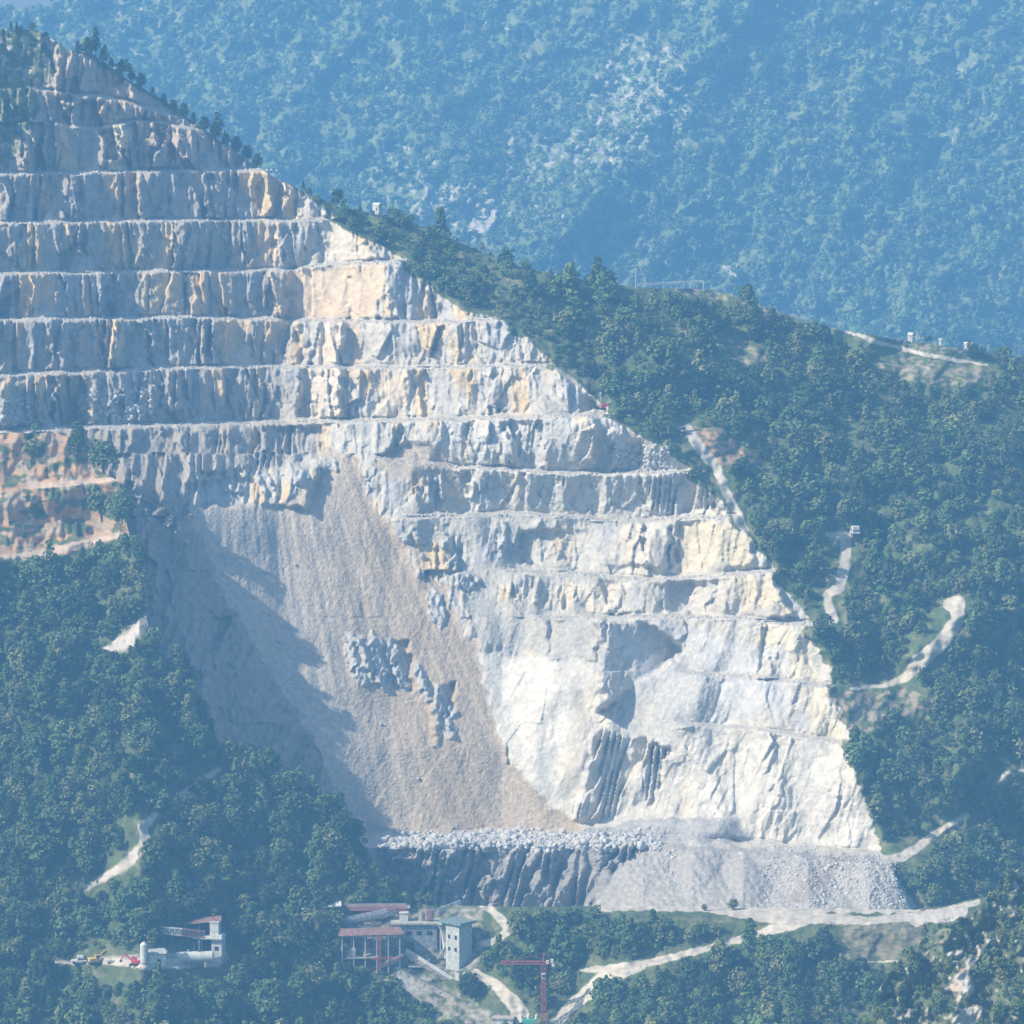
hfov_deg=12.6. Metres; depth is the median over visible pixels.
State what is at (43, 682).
tree
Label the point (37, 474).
terrace rock
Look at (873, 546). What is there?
tree
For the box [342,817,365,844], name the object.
tree
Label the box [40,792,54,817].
tree
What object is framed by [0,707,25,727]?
tree
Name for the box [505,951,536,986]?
tree
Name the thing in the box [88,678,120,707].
tree
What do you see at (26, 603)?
tree
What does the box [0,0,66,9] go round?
sky
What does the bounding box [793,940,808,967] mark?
tree
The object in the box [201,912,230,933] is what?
tree
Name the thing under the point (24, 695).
tree
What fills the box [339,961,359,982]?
tree
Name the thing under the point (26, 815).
tree
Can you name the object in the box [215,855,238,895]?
tree
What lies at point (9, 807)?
tree
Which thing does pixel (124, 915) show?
tree
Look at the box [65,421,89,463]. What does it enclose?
tree
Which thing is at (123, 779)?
tree
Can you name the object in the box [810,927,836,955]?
tree
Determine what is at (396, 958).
conveyor
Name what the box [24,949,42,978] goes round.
tree
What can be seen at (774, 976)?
tree
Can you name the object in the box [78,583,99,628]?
tree
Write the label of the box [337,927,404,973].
stilted shed
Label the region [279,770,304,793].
tree
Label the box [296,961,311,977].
tree
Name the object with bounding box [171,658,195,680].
tree
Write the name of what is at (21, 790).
tree
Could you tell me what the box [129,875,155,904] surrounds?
tree
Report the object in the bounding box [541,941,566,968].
tree
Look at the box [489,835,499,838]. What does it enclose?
boulder
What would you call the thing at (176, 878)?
tree
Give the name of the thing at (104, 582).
tree
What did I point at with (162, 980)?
tree
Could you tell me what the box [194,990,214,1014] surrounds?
tree
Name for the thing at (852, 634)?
tree
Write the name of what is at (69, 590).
tree
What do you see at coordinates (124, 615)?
tree
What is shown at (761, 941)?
tree
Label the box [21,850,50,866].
tree
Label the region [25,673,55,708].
tree
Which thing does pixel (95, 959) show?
excavator
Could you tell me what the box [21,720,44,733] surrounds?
tree
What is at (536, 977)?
tree
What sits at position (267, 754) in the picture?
tree
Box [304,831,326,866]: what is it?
tree
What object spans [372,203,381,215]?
hut
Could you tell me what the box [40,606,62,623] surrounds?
tree
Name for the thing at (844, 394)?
forest
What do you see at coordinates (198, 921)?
rusty roof
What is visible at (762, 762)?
quarry wall
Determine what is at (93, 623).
tree
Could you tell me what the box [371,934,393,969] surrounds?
lattice hoist
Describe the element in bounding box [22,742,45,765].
tree
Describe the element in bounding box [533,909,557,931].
tree
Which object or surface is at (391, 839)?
boulder
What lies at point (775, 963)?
tree
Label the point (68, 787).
tree
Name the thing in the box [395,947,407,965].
feed hopper
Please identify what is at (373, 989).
tree
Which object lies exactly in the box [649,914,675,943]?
tree
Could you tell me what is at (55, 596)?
tree
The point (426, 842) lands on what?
boulder
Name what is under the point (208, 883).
tree
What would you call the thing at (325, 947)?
tree
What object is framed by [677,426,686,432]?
jeep
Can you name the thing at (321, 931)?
tree
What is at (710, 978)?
tree
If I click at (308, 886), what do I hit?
tree
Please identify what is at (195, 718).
tree
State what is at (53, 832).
tree
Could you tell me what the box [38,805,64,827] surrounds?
tree
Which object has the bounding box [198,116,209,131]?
tree
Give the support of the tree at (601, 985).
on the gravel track
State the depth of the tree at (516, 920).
1441.77 m
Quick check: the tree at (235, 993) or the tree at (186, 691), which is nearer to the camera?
the tree at (235, 993)
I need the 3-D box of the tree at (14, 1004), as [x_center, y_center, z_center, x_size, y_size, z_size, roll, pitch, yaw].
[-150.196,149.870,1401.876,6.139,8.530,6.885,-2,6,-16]
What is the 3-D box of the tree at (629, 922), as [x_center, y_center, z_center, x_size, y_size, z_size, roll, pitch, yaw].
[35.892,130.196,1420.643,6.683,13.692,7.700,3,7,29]
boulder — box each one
[379,836,388,841]
[388,837,395,842]
[400,840,408,847]
[419,553,426,559]
[422,840,429,846]
[437,842,446,848]
[484,827,493,832]
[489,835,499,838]
[503,835,510,840]
[559,828,565,832]
[574,839,581,846]
[581,839,588,844]
[629,833,635,838]
[637,841,645,850]
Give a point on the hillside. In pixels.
(864, 711)
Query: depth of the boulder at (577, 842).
1504.83 m
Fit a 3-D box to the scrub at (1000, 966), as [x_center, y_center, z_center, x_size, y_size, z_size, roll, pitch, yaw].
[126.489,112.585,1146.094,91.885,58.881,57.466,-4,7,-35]
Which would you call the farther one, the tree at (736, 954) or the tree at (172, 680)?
the tree at (172, 680)
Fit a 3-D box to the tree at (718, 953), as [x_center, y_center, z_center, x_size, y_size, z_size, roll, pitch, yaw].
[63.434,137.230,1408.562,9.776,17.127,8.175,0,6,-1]
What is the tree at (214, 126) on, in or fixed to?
on the hillside
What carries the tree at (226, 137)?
on the quarry wall
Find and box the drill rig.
[599,392,610,409]
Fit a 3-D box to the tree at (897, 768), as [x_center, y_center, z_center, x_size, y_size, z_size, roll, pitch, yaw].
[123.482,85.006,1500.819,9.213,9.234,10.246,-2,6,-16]
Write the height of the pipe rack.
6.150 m
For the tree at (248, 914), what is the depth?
1437.42 m
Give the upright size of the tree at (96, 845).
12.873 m
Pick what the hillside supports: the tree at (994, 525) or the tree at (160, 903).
the tree at (994, 525)
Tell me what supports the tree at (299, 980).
on the slope at (882, 941)
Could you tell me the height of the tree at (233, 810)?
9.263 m
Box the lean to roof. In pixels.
[408,958,429,971]
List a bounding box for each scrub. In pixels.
[0,0,1023,358]
[862,876,1023,1023]
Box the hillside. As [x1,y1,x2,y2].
[0,29,1023,908]
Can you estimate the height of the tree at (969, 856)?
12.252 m
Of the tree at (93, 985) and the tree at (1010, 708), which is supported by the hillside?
the tree at (1010, 708)
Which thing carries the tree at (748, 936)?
on the slope at (882, 941)
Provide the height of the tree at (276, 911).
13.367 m
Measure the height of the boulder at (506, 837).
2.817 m
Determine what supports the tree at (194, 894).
on the slope at (882, 941)
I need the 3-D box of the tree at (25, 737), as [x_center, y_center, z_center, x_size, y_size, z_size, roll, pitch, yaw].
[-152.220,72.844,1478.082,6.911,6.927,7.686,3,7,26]
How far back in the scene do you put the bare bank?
1428.45 m
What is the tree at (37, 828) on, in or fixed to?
on the slope at (882, 941)
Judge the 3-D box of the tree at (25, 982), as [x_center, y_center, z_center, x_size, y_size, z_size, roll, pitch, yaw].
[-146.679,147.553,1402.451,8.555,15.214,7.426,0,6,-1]
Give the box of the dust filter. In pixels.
[426,907,433,919]
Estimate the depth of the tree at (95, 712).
1475.06 m
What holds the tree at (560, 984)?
on the slope at (882, 941)
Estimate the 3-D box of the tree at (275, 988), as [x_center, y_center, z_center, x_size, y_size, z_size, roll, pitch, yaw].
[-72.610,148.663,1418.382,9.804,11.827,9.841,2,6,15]
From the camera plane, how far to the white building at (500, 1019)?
1418.47 m
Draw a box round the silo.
[140,942,147,962]
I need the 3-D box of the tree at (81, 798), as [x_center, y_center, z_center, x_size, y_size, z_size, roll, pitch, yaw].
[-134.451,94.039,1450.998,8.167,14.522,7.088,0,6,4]
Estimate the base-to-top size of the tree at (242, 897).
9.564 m
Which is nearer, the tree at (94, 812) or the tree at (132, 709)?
the tree at (94, 812)
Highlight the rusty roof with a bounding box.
[183,915,221,935]
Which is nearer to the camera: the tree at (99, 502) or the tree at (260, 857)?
the tree at (260, 857)
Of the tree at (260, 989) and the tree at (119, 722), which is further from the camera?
the tree at (119, 722)
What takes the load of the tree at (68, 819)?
on the slope at (882, 941)
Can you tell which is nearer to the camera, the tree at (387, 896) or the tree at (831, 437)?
the tree at (387, 896)
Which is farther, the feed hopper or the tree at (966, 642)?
the tree at (966, 642)
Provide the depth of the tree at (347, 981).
1432.32 m
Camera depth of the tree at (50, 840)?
1438.67 m
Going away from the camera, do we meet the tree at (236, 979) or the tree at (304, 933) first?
the tree at (236, 979)
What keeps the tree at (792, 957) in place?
on the slope at (882, 941)
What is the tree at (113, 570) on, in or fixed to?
on the slope at (882, 941)
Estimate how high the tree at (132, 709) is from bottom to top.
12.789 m
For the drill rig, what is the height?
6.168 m
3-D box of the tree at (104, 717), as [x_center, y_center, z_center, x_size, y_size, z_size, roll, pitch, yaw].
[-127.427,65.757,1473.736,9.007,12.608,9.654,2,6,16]
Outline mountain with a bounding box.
[0,0,1023,363]
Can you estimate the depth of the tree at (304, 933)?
1437.05 m
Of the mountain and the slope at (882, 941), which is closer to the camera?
the slope at (882, 941)
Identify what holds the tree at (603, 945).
on the slope at (882, 941)
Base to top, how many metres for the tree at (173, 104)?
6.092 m
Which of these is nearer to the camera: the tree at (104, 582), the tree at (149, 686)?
the tree at (149, 686)
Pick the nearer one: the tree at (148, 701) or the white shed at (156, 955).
the white shed at (156, 955)
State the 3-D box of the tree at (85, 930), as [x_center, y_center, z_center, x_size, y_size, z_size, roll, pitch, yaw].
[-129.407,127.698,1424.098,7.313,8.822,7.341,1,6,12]
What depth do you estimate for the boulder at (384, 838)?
1516.17 m
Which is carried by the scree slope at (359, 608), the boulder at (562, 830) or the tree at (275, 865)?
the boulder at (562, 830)
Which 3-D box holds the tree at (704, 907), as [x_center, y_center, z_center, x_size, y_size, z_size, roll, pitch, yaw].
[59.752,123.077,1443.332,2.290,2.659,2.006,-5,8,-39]
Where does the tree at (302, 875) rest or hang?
on the slope at (882, 941)
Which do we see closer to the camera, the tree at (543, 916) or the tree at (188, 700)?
the tree at (543, 916)
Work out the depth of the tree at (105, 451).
1536.90 m
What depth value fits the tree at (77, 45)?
1663.47 m
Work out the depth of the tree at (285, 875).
1454.68 m
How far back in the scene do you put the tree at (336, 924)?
1445.66 m
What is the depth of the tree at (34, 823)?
1442.42 m
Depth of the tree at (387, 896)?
1459.00 m
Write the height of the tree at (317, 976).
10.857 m
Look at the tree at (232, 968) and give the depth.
1421.36 m
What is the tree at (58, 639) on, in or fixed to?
on the slope at (882, 941)
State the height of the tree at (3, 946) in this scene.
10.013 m
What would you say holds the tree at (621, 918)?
on the slope at (882, 941)
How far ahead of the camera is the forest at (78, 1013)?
1440.74 m
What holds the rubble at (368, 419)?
on the quarry wall
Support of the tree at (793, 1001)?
on the slope at (882, 941)
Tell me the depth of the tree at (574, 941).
1430.29 m
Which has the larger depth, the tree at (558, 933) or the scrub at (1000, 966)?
the tree at (558, 933)
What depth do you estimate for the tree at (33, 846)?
1436.45 m
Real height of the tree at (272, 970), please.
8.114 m
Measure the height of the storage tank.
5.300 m
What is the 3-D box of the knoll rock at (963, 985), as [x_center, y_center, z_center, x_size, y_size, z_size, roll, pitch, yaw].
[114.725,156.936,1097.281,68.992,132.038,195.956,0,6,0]
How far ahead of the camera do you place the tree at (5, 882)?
1428.64 m
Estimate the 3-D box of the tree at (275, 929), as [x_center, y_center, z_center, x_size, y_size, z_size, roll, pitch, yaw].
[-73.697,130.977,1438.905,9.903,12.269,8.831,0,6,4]
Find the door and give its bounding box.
[405,942,413,951]
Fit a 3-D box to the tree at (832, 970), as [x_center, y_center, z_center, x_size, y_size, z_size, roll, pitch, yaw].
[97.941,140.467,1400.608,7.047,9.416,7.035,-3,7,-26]
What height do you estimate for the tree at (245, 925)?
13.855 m
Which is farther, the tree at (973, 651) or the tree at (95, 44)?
the tree at (95, 44)
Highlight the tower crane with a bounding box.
[501,953,554,1023]
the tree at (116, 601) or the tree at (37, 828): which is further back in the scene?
the tree at (116, 601)
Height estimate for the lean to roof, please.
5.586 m
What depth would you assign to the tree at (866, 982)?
1394.45 m
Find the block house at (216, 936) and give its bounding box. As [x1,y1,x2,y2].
[192,921,226,963]
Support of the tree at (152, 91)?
on the hillside
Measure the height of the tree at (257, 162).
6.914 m
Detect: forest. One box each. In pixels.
[0,22,1023,905]
[0,423,961,1023]
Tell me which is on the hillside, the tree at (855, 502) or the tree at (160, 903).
the tree at (855, 502)
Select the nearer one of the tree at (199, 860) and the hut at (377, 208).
the tree at (199, 860)
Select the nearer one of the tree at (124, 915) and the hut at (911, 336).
the tree at (124, 915)
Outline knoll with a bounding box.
[867,867,1023,1023]
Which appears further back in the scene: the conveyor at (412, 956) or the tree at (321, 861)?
the tree at (321, 861)
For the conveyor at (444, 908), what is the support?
on the slope at (882, 941)
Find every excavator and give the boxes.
[88,950,106,964]
[119,953,139,965]
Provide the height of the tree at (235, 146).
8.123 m
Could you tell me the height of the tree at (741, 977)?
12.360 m
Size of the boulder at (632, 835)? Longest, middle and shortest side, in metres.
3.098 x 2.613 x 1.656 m
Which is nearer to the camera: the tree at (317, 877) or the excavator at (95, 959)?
the excavator at (95, 959)
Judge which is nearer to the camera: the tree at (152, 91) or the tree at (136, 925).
the tree at (136, 925)
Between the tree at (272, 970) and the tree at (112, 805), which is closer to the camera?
the tree at (272, 970)
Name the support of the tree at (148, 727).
on the slope at (882, 941)
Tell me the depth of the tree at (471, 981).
1433.93 m
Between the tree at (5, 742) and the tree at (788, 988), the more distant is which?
the tree at (5, 742)
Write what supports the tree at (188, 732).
on the slope at (882, 941)
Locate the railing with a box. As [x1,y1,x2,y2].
[637,280,703,288]
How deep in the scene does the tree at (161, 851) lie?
1432.26 m
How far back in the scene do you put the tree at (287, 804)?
1476.39 m
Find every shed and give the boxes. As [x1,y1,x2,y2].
[148,948,166,966]
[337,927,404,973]
[341,903,406,923]
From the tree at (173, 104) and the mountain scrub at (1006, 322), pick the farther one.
the mountain scrub at (1006, 322)
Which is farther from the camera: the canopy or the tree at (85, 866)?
the canopy
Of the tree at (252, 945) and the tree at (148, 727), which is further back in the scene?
the tree at (148, 727)
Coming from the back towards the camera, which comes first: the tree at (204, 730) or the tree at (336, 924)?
the tree at (204, 730)
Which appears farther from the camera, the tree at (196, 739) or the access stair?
the tree at (196, 739)
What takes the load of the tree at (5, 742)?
on the slope at (882, 941)
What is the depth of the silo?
1404.46 m
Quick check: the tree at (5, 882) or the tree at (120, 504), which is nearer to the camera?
the tree at (5, 882)
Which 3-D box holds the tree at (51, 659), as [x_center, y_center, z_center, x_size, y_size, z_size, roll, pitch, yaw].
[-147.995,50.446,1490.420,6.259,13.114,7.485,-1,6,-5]
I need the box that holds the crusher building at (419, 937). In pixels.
[390,910,439,954]
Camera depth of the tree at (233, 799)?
1464.88 m
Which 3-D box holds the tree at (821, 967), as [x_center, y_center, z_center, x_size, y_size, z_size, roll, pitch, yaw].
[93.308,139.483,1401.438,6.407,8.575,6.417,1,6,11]
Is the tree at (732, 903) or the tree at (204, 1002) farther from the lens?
the tree at (732, 903)
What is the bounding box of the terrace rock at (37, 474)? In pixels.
[0,433,127,563]
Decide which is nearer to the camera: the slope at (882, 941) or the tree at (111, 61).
the slope at (882, 941)
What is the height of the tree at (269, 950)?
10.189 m
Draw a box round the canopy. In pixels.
[302,901,340,910]
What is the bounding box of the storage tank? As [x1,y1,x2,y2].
[175,949,214,967]
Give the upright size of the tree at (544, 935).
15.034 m
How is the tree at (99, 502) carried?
on the terrace rock at (37, 474)
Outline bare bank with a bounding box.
[98,618,975,926]
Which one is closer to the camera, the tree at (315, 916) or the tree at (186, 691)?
the tree at (315, 916)
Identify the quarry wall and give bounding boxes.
[0,38,917,909]
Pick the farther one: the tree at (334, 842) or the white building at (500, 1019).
the tree at (334, 842)
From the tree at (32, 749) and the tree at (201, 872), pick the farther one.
the tree at (32, 749)
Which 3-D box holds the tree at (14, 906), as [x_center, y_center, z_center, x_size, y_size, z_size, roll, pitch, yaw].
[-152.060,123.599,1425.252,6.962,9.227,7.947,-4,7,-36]
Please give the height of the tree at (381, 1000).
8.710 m
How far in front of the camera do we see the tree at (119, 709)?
1468.58 m
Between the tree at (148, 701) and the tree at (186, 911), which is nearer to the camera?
the tree at (186, 911)
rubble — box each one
[0,167,836,686]
[0,386,669,472]
[377,825,662,858]
[664,844,906,908]
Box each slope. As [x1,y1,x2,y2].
[0,433,986,1023]
[187,442,914,909]
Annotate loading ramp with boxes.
[384,966,454,995]
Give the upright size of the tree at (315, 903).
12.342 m
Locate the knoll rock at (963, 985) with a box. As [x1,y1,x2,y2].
[872,866,1023,1023]
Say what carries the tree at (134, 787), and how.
on the slope at (882, 941)
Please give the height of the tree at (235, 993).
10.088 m
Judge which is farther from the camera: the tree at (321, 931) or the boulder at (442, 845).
the boulder at (442, 845)
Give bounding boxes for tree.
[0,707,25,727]
[0,735,14,763]
[0,794,19,828]
[0,877,14,895]
[0,917,16,942]
[0,934,29,959]
[0,937,26,960]
[0,954,18,966]
[4,899,26,917]
[5,995,23,1016]
[7,782,28,805]
[10,688,30,707]
[11,740,29,764]
[14,590,34,623]
[15,795,33,825]
[15,811,34,842]
[15,976,39,1011]
[16,636,40,662]
[17,555,55,579]
[17,988,36,1007]
[19,818,47,844]
[19,823,45,843]
[20,905,40,919]
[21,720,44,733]
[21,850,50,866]
[22,730,38,742]
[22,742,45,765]
[24,834,54,865]
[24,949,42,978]
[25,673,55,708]
[25,951,56,979]
[28,561,59,587]
[30,676,53,716]
[30,979,40,997]
[31,977,55,1004]
[36,835,55,859]
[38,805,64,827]
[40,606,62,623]
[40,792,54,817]
[42,649,59,680]
[43,767,65,786]
[43,825,66,849]
[45,584,63,609]
[47,631,68,671]
[48,881,75,910]
[54,681,75,717]
[54,776,78,801]
[58,584,81,602]
[60,594,81,618]
[60,800,81,827]
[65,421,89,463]
[69,790,93,828]
[70,984,97,1003]
[72,827,94,858]
[72,905,98,927]
[74,40,81,51]
[75,605,99,632]
[75,792,97,811]
[75,854,96,875]
[77,977,101,1000]
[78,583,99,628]
[78,915,99,937]
[79,801,109,827]
[82,37,92,59]
[84,483,107,521]
[84,758,106,777]
[87,817,109,844]
[88,439,119,475]
[88,657,106,697]
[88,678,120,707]
[89,704,103,729]
[89,824,103,853]
[91,27,100,57]
[92,784,112,806]
[95,564,115,588]
[97,703,117,732]
[98,47,107,65]
[99,559,126,586]
[99,653,126,678]
[101,660,125,682]
[102,493,136,523]
[102,694,130,731]
[106,595,125,621]
[107,791,124,816]
[108,57,114,69]
[108,770,135,816]
[109,602,138,625]
[110,699,129,718]
[111,886,132,923]
[112,897,138,923]
[115,710,129,734]
[118,785,137,817]
[119,696,147,727]
[127,70,136,81]
[127,909,148,932]
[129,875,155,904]
[131,780,140,798]
[133,697,153,721]
[134,736,155,753]
[135,676,157,699]
[136,72,146,90]
[137,836,170,872]
[138,716,165,744]
[138,985,160,1003]
[141,992,176,1019]
[144,897,164,914]
[144,981,167,1008]
[149,87,155,97]
[150,761,173,785]
[154,973,177,1011]
[160,93,167,105]
[162,672,183,711]
[166,869,185,900]
[168,765,188,784]
[169,99,178,113]
[169,977,189,1002]
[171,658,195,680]
[172,650,192,680]
[173,672,184,699]
[175,711,203,732]
[176,685,194,705]
[177,895,203,918]
[178,102,189,118]
[179,694,197,724]
[179,886,211,918]
[183,729,200,744]
[185,848,206,874]
[186,734,207,756]
[186,804,209,834]
[187,722,214,747]
[188,775,216,798]
[189,112,196,124]
[192,864,210,880]
[194,873,216,897]
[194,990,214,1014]
[196,978,217,998]
[197,836,224,863]
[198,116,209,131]
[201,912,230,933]
[206,907,224,931]
[209,121,221,141]
[210,989,235,1017]
[215,773,239,792]
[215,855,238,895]
[216,739,240,762]
[220,803,245,826]
[221,133,230,146]
[221,789,243,813]
[222,971,243,988]
[223,962,248,985]
[223,987,241,1003]
[226,915,261,951]
[230,136,241,157]
[233,893,254,914]
[234,912,254,928]
[241,145,252,160]
[245,932,272,957]
[247,978,274,1005]
[251,846,271,869]
[252,153,263,167]
[252,910,274,941]
[253,935,275,961]
[256,745,278,771]
[261,916,288,946]
[262,979,289,1006]
[263,808,295,840]
[264,959,283,978]
[265,850,287,880]
[268,774,288,793]
[268,879,291,897]
[269,837,299,866]
[271,794,300,818]
[271,904,284,927]
[274,929,297,952]
[278,869,298,890]
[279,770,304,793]
[282,904,301,919]
[284,788,306,812]
[284,884,310,907]
[285,918,315,953]
[288,870,303,884]
[288,971,310,996]
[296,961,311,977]
[297,905,328,934]
[302,882,319,900]
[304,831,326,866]
[304,868,328,885]
[304,961,326,989]
[307,890,330,905]
[309,899,320,919]
[310,940,336,961]
[311,850,332,883]
[312,792,337,815]
[312,923,332,942]
[315,919,331,940]
[321,827,349,852]
[323,810,358,840]
[324,912,344,935]
[325,904,344,917]
[334,968,359,991]
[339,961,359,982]
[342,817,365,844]
[359,984,380,1005]
[373,993,391,1010]
[378,886,400,902]
[385,875,403,897]
[458,973,482,997]
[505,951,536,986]
[507,912,531,937]
[510,909,526,931]
[526,965,540,986]
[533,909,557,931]
[533,921,553,955]
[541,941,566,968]
[546,924,572,970]
[548,921,562,932]
[548,975,573,993]
[553,909,571,929]
[553,931,588,965]
[589,973,616,1007]
[591,918,610,939]
[594,928,610,960]
[612,913,625,940]
[619,916,639,950]
[628,921,652,949]
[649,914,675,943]
[690,985,711,1006]
[698,969,721,989]
[701,904,707,910]
[708,937,733,985]
[718,946,746,976]
[722,964,751,997]
[725,975,743,992]
[726,898,738,909]
[739,917,757,953]
[751,999,776,1013]
[753,934,767,959]
[755,945,775,974]
[763,942,782,958]
[764,391,789,418]
[767,967,787,992]
[768,947,785,970]
[769,952,786,977]
[778,944,804,989]
[780,984,801,1011]
[781,991,808,1011]
[783,938,794,969]
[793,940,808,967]
[807,938,833,960]
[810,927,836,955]
[811,960,829,982]
[814,430,843,455]
[825,956,855,986]
[826,964,843,983]
[842,624,866,654]
[843,492,865,522]
[845,957,873,979]
[855,969,883,998]
[863,539,883,578]
[882,761,908,783]
[925,883,945,905]
[950,633,971,661]
[953,845,980,874]
[965,643,992,665]
[973,844,997,865]
[982,511,1003,542]
[985,532,1011,557]
[1001,701,1023,747]
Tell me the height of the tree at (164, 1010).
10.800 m
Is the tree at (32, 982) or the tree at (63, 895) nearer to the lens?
the tree at (32, 982)
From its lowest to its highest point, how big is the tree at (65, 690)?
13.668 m
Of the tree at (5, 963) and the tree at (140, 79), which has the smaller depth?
the tree at (5, 963)
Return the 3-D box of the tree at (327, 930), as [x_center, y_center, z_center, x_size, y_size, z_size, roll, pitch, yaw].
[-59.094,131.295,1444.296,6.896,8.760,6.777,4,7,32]
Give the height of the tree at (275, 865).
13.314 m
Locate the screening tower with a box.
[437,917,476,970]
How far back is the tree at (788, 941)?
1404.20 m
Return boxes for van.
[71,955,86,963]
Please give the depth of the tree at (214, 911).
1430.45 m
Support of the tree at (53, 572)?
on the slope at (882, 941)
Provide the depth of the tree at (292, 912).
1444.27 m
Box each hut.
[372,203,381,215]
[908,332,913,341]
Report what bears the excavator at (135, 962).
on the gravel track
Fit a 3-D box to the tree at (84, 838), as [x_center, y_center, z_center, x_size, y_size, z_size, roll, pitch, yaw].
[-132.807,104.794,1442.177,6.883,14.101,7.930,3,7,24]
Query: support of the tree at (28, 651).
on the slope at (882, 941)
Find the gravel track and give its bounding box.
[0,478,980,1023]
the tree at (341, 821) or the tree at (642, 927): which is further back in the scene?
the tree at (341, 821)
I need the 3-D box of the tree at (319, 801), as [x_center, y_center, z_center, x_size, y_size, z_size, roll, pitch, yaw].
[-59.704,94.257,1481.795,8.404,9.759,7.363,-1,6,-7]
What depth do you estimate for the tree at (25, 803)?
1447.28 m
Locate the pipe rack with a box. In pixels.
[345,905,409,923]
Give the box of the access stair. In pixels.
[436,924,445,960]
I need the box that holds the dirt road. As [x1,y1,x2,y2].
[522,328,1023,863]
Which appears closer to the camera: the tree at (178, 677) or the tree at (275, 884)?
the tree at (275, 884)
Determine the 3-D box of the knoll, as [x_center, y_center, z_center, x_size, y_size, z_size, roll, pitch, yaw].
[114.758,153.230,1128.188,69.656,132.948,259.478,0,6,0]
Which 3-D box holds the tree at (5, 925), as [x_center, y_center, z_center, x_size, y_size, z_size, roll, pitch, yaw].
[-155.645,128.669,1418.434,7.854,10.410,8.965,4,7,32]
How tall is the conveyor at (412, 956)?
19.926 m
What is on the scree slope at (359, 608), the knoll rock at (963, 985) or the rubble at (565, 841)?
the rubble at (565, 841)
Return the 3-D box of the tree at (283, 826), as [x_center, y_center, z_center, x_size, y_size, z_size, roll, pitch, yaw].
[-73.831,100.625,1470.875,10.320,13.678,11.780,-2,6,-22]
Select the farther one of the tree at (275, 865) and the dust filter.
the tree at (275, 865)
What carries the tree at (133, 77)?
on the hillside
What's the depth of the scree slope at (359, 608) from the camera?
1551.88 m
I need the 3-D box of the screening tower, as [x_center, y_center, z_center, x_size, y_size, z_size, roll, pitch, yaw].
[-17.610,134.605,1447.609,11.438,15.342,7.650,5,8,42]
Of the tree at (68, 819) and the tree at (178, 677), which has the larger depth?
the tree at (178, 677)
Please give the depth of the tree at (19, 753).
1469.72 m
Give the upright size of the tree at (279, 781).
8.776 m
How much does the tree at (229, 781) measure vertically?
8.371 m
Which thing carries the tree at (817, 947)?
on the slope at (882, 941)
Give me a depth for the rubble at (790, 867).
1464.54 m
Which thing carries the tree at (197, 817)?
on the slope at (882, 941)
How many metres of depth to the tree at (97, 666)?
1486.47 m
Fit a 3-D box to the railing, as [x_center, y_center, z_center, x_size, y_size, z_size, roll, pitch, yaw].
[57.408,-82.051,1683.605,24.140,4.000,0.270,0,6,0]
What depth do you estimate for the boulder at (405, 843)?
1508.94 m
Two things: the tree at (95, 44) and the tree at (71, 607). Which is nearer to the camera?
the tree at (71, 607)
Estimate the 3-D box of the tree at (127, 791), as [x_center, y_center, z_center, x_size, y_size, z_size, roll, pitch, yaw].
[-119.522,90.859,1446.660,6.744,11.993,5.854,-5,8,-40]
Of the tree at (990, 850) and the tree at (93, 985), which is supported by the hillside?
the tree at (990, 850)
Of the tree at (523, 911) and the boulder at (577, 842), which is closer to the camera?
the tree at (523, 911)
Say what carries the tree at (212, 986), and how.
on the slope at (882, 941)
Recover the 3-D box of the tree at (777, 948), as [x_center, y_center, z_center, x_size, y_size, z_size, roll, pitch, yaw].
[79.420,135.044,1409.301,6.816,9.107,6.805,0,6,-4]
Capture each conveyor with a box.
[343,908,406,927]
[379,953,403,968]
[404,948,453,981]
[437,900,461,914]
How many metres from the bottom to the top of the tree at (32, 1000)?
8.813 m
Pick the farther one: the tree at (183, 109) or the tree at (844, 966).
the tree at (183, 109)
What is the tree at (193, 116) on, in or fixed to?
on the hillside
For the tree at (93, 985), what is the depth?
1404.58 m
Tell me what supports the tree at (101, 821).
on the slope at (882, 941)
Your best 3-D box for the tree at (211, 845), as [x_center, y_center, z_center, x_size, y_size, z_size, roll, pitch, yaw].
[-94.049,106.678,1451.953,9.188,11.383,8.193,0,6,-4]
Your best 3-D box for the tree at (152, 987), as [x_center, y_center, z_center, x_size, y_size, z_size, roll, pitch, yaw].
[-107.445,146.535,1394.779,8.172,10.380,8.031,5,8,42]
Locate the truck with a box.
[849,525,859,534]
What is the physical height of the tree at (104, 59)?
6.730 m
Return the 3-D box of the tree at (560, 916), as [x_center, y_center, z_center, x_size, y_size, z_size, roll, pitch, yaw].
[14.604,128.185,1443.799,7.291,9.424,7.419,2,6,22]
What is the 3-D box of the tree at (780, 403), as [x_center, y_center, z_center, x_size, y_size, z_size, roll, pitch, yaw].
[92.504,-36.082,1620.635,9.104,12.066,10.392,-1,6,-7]
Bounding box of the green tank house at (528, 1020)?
[520,1014,537,1023]
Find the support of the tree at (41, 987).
on the slope at (882, 941)
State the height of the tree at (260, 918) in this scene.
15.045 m
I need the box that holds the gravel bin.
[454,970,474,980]
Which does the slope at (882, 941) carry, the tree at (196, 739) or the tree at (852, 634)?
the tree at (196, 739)
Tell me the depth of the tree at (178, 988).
1401.30 m
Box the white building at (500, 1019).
[491,1015,514,1023]
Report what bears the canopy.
on the slope at (882, 941)
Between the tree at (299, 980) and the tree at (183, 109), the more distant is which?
the tree at (183, 109)
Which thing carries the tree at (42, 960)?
on the slope at (882, 941)

